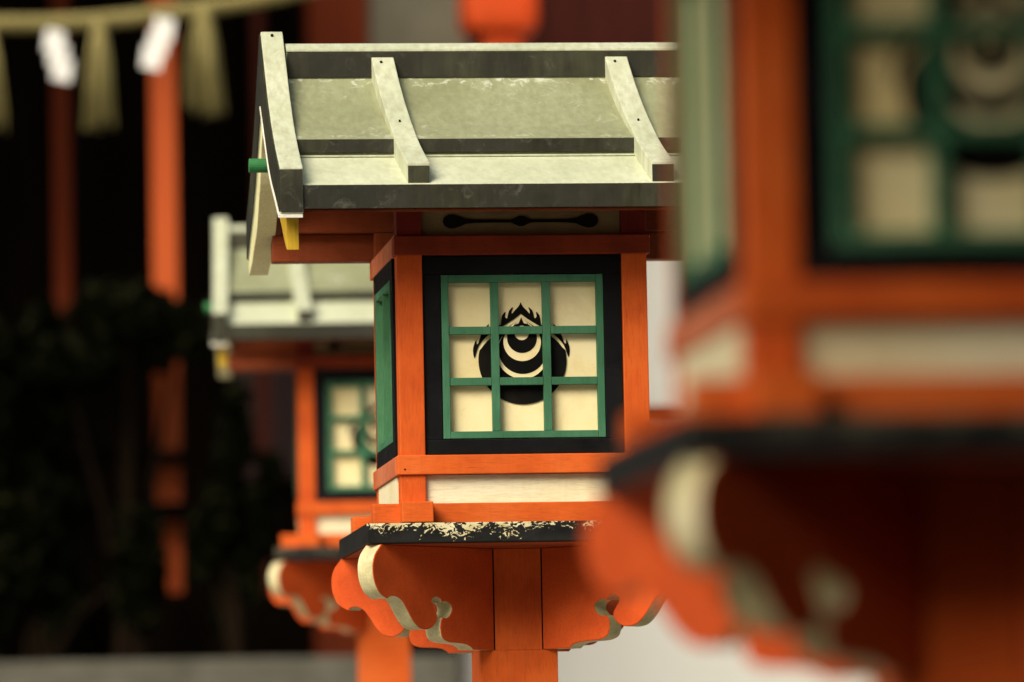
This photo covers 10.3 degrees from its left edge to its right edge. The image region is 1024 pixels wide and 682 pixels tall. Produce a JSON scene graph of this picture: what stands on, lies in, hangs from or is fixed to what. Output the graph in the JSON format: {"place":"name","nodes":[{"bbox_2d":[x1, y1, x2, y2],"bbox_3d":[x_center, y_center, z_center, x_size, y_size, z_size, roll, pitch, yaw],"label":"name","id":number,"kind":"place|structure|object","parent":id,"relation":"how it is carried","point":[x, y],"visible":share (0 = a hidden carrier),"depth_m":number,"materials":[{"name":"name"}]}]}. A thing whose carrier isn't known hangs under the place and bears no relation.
{"place":"outdoors","nodes":[
{"label":"outdoors","id":0,"kind":"place"},
{"bbox_2d":[0,0,287,132],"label":"straw rope","id":1,"kind":"object","parent":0,"point":[99,84],"visible":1,"depth_m":17.29,"materials":[{"name":"beige fabric"}]},
{"bbox_2d":[43,25,72,81],"bbox_3d":[-1.377,-0.873,17.255,0.092,0.179,0.035,-1,-5,-7],"label":"paper streamer","id":2,"kind":"object","parent":1,"relation":"hanging from","point":[57,49],"visible":1,"depth_m":17.25,"materials":[{"name":"paper"}]},
{"bbox_2d":[141,13,174,69],"bbox_3d":[-1.077,-0.911,17.293,0.104,0.179,0.035,-1,-5,-7],"label":"paper streamer","id":3,"kind":"object","parent":1,"relation":"hanging from","point":[159,39],"visible":1,"depth_m":17.29,"materials":[{"name":"paper"}]},
{"bbox_3d":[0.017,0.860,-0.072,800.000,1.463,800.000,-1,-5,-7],"label":"ground","id":4,"kind":"structure","parent":0,"visible":0},
{"bbox_2d":[0,0,461,681],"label":"shrine hall","id":5,"kind":"structure","parent":4,"relation":"on","point":[152,184],"depth_m":21.24,"materials":[{"name":"wood"}]},
{"bbox_2d":[0,293,173,661],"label":"shrub","id":6,"kind":"object","parent":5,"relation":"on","point":[43,587],"visible":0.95,"depth_m":17.87,"materials":[{"name":"green plant"}]},
{"bbox_2d":[5,277,215,659],"bbox_3d":[-1.244,0.405,17.953,0.797,1.240,0.600,-1,-5,-7],"label":"shrub","id":7,"kind":"object","parent":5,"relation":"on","point":[126,327],"visible":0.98,"depth_m":17.89,"materials":[{"name":"green plant"}]},
{"bbox_2d":[180,374,288,658],"bbox_3d":[-0.876,0.560,17.945,0.356,0.910,0.237,-1,-5,-7],"label":"shrub","id":8,"kind":"object","parent":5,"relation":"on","point":[228,545],"visible":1,"depth_m":17.90,"materials":[{"name":"green plant"}]},
{"bbox_2d":[205,218,410,681],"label":"shrine lantern","id":9,"kind":"object","parent":4,"relation":"on","point":[311,326],"visible":0.4,"depth_m":12.13,"materials":[{"name":"paint"}]},
{"bbox_2d":[295,371,298,501],"bbox_3d":[-0.461,0.217,12.307,0.014,0.283,0.285,-1,-5,-2],"label":"window","id":10,"kind":"structure","parent":9,"relation":"in","point":[296,429],"depth_m":12.17,"materials":[{"name":"black paint"}]},
{"bbox_2d":[314,381,342,494],"bbox_3d":[-0.294,0.228,12.487,0.285,0.283,0.019,-1,-5,-2],"label":"window","id":11,"kind":"structure","parent":9,"relation":"in","point":[335,381],"depth_m":12.48,"materials":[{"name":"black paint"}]},
{"bbox_2d":[314,368,376,501],"bbox_3d":[-0.281,0.199,12.140,0.285,0.283,0.019,-1,-5,-2],"label":"window","id":12,"kind":"structure","parent":9,"relation":"in","point":[346,445],"depth_m":12.14,"materials":[{"name":"beige paper"}]},
{"bbox_2d":[246,32,670,681],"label":"shrine lantern","id":13,"kind":"object","parent":4,"relation":"on","point":[496,216],"visible":0.79,"depth_m":8.10,"materials":[{"name":"paint"}]},
{"bbox_2d":[374,259,397,468],"bbox_3d":[-0.180,0.036,8.248,0.014,0.283,0.285,-1,-5,-7],"label":"window","id":14,"kind":"structure","parent":13,"relation":"in","point":[384,281],"depth_m":8.24,"materials":[{"name":"black paint"}]},
{"bbox_2d":[422,254,623,454],"bbox_3d":[0.015,0.020,8.096,0.285,0.283,0.019,-1,-5,-7],"label":"window","id":15,"kind":"structure","parent":13,"relation":"in","point":[516,362],"depth_m":8.09,"materials":[{"name":"beige paper"}]},
{"bbox_2d":[304,0,665,656],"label":"shrine gate","id":16,"kind":"structure","parent":4,"relation":"on","point":[465,21],"depth_m":20.81,"materials":[{"name":"red paint"}]},
{"bbox_2d":[460,39,870,681],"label":"storehouse","id":17,"kind":"structure","parent":4,"relation":"on","point":[658,649],"depth_m":21.19,"materials":[{"name":"white paint"}]},
{"bbox_2d":[584,0,1023,681],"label":"shrine lantern","id":18,"kind":"object","parent":4,"relation":"on","point":[818,470],"visible":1,"depth_m":4.00,"materials":[{"name":"paint"}]},
{"bbox_2d":[670,0,740,320],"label":"window","id":19,"kind":"structure","parent":18,"relation":"in","point":[702,32],"depth_m":4.16,"materials":[{"name":"black paint"}]},
{"bbox_2d":[793,0,1023,278],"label":"window","id":20,"kind":"structure","parent":18,"relation":"in","point":[909,114],"depth_m":4.00,"materials":[{"name":"black paint"}]}
]}

